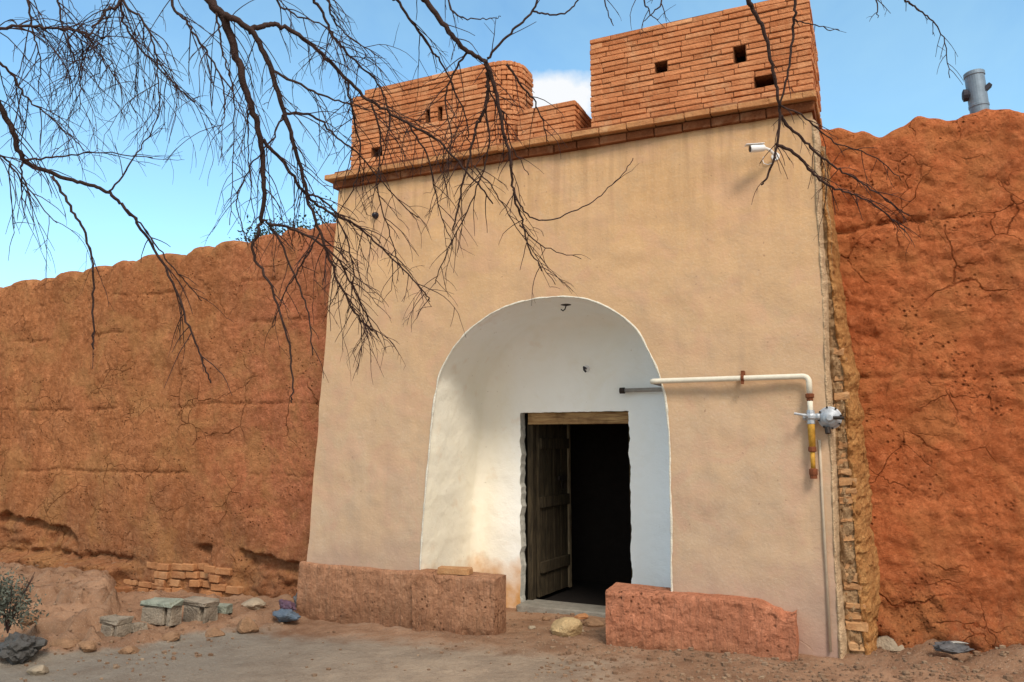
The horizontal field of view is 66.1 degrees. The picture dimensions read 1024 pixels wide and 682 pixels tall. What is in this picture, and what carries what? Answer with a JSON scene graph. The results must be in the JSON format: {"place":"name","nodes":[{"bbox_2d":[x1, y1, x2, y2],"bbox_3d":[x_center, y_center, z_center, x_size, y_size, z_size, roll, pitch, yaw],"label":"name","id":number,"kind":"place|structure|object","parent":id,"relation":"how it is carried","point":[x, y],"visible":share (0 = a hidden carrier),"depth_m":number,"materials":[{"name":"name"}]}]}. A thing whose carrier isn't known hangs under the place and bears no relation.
{"place":"outdoors","nodes":[
{"label":"outdoors","id":0,"kind":"place"},
{"bbox_2d":[0,558,1023,681],"bbox_3d":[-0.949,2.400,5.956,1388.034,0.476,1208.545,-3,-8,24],"label":"ground","id":1,"kind":"structure","parent":0,"point":[364,646],"depth_m":6.24,"materials":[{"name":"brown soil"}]},
{"bbox_2d":[0,631,47,664],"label":"rock","id":2,"kind":"object","parent":1,"relation":"on","point":[17,647],"visible":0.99,"depth_m":6.27,"materials":[{"name":"grey stone"}]},
{"bbox_2d":[0,566,48,636],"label":"dusty shrub","id":3,"kind":"object","parent":1,"relation":"on","point":[7,596],"visible":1,"depth_m":6.62,"materials":[{"name":"green plant"}]},
{"bbox_2d":[19,613,37,626],"bbox_3d":[-4.326,2.483,7.027,0.175,0.122,0.142,-3,-8,24],"label":"stone","id":4,"kind":"object","parent":1,"relation":"on","point":[25,619],"visible":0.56,"depth_m":6.98,"materials":[{"name":"brown stone"}]},
{"bbox_2d":[26,665,48,675],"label":"stone","id":5,"kind":"object","parent":1,"relation":"on","point":[39,670],"visible":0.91,"depth_m":5.94,"materials":[{"name":"beige stone"}]},
{"bbox_2d":[49,638,80,649],"bbox_3d":[-3.792,2.577,6.695,0.251,0.100,0.212,-3,-8,24],"label":"stone","id":6,"kind":"object","parent":1,"relation":"on","point":[67,643],"visible":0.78,"depth_m":6.64,"materials":[{"name":"brown stone"}]},
{"bbox_2d":[60,572,76,578],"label":"stone","id":7,"kind":"object","parent":1,"relation":"on","point":[73,575],"visible":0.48,"depth_m":8.87,"materials":[{"name":"brown stone"}]},
{"bbox_2d":[78,640,95,652],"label":"stone","id":8,"kind":"object","parent":1,"relation":"on","point":[88,646],"visible":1,"depth_m":6.53,"materials":[{"name":"beige stone"}]},
{"bbox_2d":[99,614,133,636],"bbox_3d":[-3.577,2.587,7.110,0.264,0.198,0.177,-4,-9,30],"label":"cement block","id":9,"kind":"object","parent":1,"relation":"on","point":[114,625],"depth_m":7.05,"materials":[{"name":"grey concrete"}]},
{"bbox_2d":[117,645,138,653],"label":"stone","id":10,"kind":"object","parent":1,"relation":"on","point":[129,649],"visible":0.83,"depth_m":6.53,"materials":[{"name":"beige stone"}]},
{"bbox_2d":[129,622,147,631],"bbox_3d":[-3.424,2.599,7.152,0.185,0.094,0.147,-6,-9,37],"label":"block fragment","id":11,"kind":"object","parent":1,"relation":"on","point":[135,626],"visible":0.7,"depth_m":7.10,"materials":[{"name":"beige stone"}]},
{"bbox_2d":[140,597,183,625],"bbox_3d":[-3.287,2.538,7.383,0.375,0.232,0.182,-2,-8,18],"label":"cement block","id":12,"kind":"object","parent":1,"relation":"on","point":[161,611],"depth_m":7.33,"materials":[{"name":"grey concrete"}]},
{"bbox_2d":[0,223,335,597],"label":"mud wall","id":13,"kind":"structure","parent":1,"relation":"on","point":[189,477],"depth_m":9.56,"materials":[{"name":"soil"}]},
{"bbox_2d":[160,632,180,641],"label":"stone","id":14,"kind":"object","parent":1,"relation":"on","point":[171,636],"visible":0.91,"depth_m":6.92,"materials":[{"name":"brown stone"}]},
{"bbox_2d":[183,596,219,623],"bbox_3d":[-2.997,2.596,7.557,0.365,0.240,0.186,-4,-9,30],"label":"cement block","id":15,"kind":"object","parent":1,"relation":"on","point":[200,608],"depth_m":7.50,"materials":[{"name":"grey concrete"}]},
{"bbox_2d":[205,627,224,636],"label":"stone","id":16,"kind":"object","parent":1,"relation":"on","point":[214,632],"visible":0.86,"depth_m":7.08,"materials":[{"name":"brown stone"}]},
{"bbox_2d":[217,603,232,613],"bbox_3d":[-2.863,2.629,7.724,0.208,0.101,0.149,-1,-7,6],"label":"block fragment","id":17,"kind":"object","parent":1,"relation":"on","point":[224,608],"visible":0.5,"depth_m":7.67,"materials":[{"name":"beige stone"}]},
{"bbox_2d":[237,617,258,633],"bbox_3d":[-2.422,2.605,7.207,0.185,0.164,0.202,4,-8,-29],"label":"stone","id":18,"kind":"object","parent":1,"relation":"on","point":[245,625],"visible":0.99,"depth_m":7.14,"materials":[{"name":"brown stone"}]},
{"bbox_2d":[241,598,265,609],"bbox_3d":[-2.624,2.661,7.966,0.281,0.114,0.206,-3,-8,24],"label":"stone","id":19,"kind":"object","parent":1,"relation":"on","point":[255,603],"visible":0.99,"depth_m":7.90,"materials":[{"name":"beige stone"}]},
{"bbox_2d":[229,212,321,241],"bbox_3d":[-3.542,0.684,12.197,2.240,5.497,2.187,-3,-8,24],"label":"evergreen tree","id":20,"kind":"object","parent":1,"relation":"on","point":[268,231],"visible":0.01,"depth_m":12.10,"materials":[{"name":"green plant"}]},
{"bbox_2d":[272,599,300,621],"bbox_3d":[-2.127,2.570,7.475,0.333,0.194,0.207,-3,-8,24],"label":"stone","id":21,"kind":"object","parent":1,"relation":"on","point":[285,612],"visible":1,"depth_m":7.44,"materials":[{"name":"blue stone"}]},
{"bbox_2d":[293,593,296,607],"bbox_3d":[-2.070,2.556,7.693,0.136,0.230,0.110,3,-8,-19],"label":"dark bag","id":22,"kind":"object","parent":1,"relation":"on","point":[295,598],"visible":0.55,"depth_m":7.66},
{"bbox_2d":[277,192,336,228],"bbox_3d":[-2.814,0.532,12.601,2.799,5.904,2.809,-3,-8,24],"label":"evergreen tree","id":23,"kind":"object","parent":1,"relation":"on","point":[305,215],"visible":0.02,"depth_m":12.59,"materials":[{"name":"green plant"}]},
{"bbox_2d":[0,0,963,402],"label":"bare tree","id":24,"kind":"object","parent":1,"relation":"on","point":[234,54],"visible":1,"depth_m":3.89,"materials":[{"name":"brown plant"}]},
{"bbox_2d":[542,616,550,620],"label":"stone","id":25,"kind":"object","parent":1,"relation":"on","point":[544,618],"visible":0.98,"depth_m":7.19,"materials":[{"name":"orange stone"}]},
{"bbox_2d":[551,617,582,636],"bbox_3d":[0.457,2.437,6.647,0.276,0.196,0.226,-3,-8,24],"label":"stone","id":26,"kind":"object","parent":1,"relation":"on","point":[567,626],"visible":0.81,"depth_m":6.58,"materials":[{"name":"beige stone"}]},
{"bbox_2d":[574,613,587,618],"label":"stone","id":27,"kind":"object","parent":1,"relation":"on","point":[582,616],"visible":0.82,"depth_m":7.22,"materials":[{"name":"stone"}]},
{"bbox_2d":[296,0,880,661],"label":"gatehouse","id":28,"kind":"object","parent":1,"relation":"on","point":[510,452],"visible":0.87,"depth_m":6.97,"materials":[{"name":"beige paint"}]},
{"bbox_2d":[437,566,472,574],"bbox_3d":[-0.508,2.045,7.005,0.306,0.064,0.128,-2,-8,18],"label":"brick","id":29,"kind":"object","parent":28,"relation":"on","point":[450,570],"visible":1,"depth_m":6.96,"materials":[{"name":"brown brick"}]},
{"bbox_2d":[536,424,571,597],"bbox_3d":[0.463,1.764,8.367,0.099,1.761,0.759,-4,-8,27],"label":"door","id":30,"kind":"structure","parent":28,"relation":"in","point":[553,453],"depth_m":8.32,"materials":[{"name":"brown wood"}]},
{"bbox_2d":[583,365,589,371],"bbox_3d":[0.720,0.275,7.747,0.068,0.080,0.110,-3,-8,24],"label":"wire outlet","id":31,"kind":"object","parent":28,"relation":"attached to","point":[586,368],"visible":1,"depth_m":7.76,"materials":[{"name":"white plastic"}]},
{"bbox_2d":[619,371,843,478],"bbox_3d":[1.515,0.697,6.527,0.830,0.820,2.326,4,-9,-30],"label":"gas pipe","id":32,"kind":"object","parent":28,"relation":"attached to","point":[828,418],"visible":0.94,"depth_m":5.89,"materials":[{"name":"metal"}]},
{"bbox_2d":[744,142,779,164],"bbox_3d":[1.973,-1.480,6.217,0.316,0.136,0.116,5,-9,-33],"label":"security camera","id":33,"kind":"object","parent":28,"relation":"attached to","point":[757,147],"visible":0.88,"depth_m":6.16,"materials":[{"name":"white plastic"}]},
{"bbox_2d":[818,440,831,651],"bbox_3d":[2.299,1.492,5.783,0.024,1.520,0.019,-3,-8,24],"label":"conduit","id":34,"kind":"object","parent":28,"relation":"attached to","point":[825,548],"visible":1,"depth_m":5.77,"materials":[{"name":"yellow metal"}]},
{"bbox_2d":[582,617,604,626],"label":"stone","id":35,"kind":"object","parent":1,"relation":"on","point":[593,622],"visible":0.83,"depth_m":6.92,"materials":[{"name":"brown stone"}]},
{"bbox_2d":[877,636,904,652],"bbox_3d":[2.813,2.259,5.849,0.214,0.210,0.176,-3,-8,24],"label":"stone","id":36,"kind":"object","parent":1,"relation":"on","point":[886,643],"visible":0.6,"depth_m":5.80,"materials":[{"name":"grey stone"}]},
{"bbox_2d":[819,109,1023,654],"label":"mud wall","id":37,"kind":"structure","parent":1,"relation":"on","point":[935,319],"depth_m":5.99,"materials":[{"name":"orange soil"}]},
{"bbox_2d":[962,68,991,113],"bbox_3d":[3.885,-1.878,6.554,0.219,0.765,0.160,-3,-8,24],"label":"flue pipe","id":38,"kind":"object","parent":37,"relation":"attached to","point":[974,94],"visible":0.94,"depth_m":6.53,"materials":[{"name":"metal"}]},
{"bbox_2d":[932,640,973,654],"bbox_3d":[3.060,2.134,5.490,0.241,0.098,0.172,1,-8,-10],"label":"stone","id":39,"kind":"object","parent":1,"relation":"on","point":[953,647],"visible":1,"depth_m":5.44,"materials":[{"name":"grey stone"}]},
{"bbox_2d":[0,0,1023,287],"label":"sky","id":40,"kind":"structure","parent":0,"point":[879,75],"materials":[{"name":"blue"}]}
]}

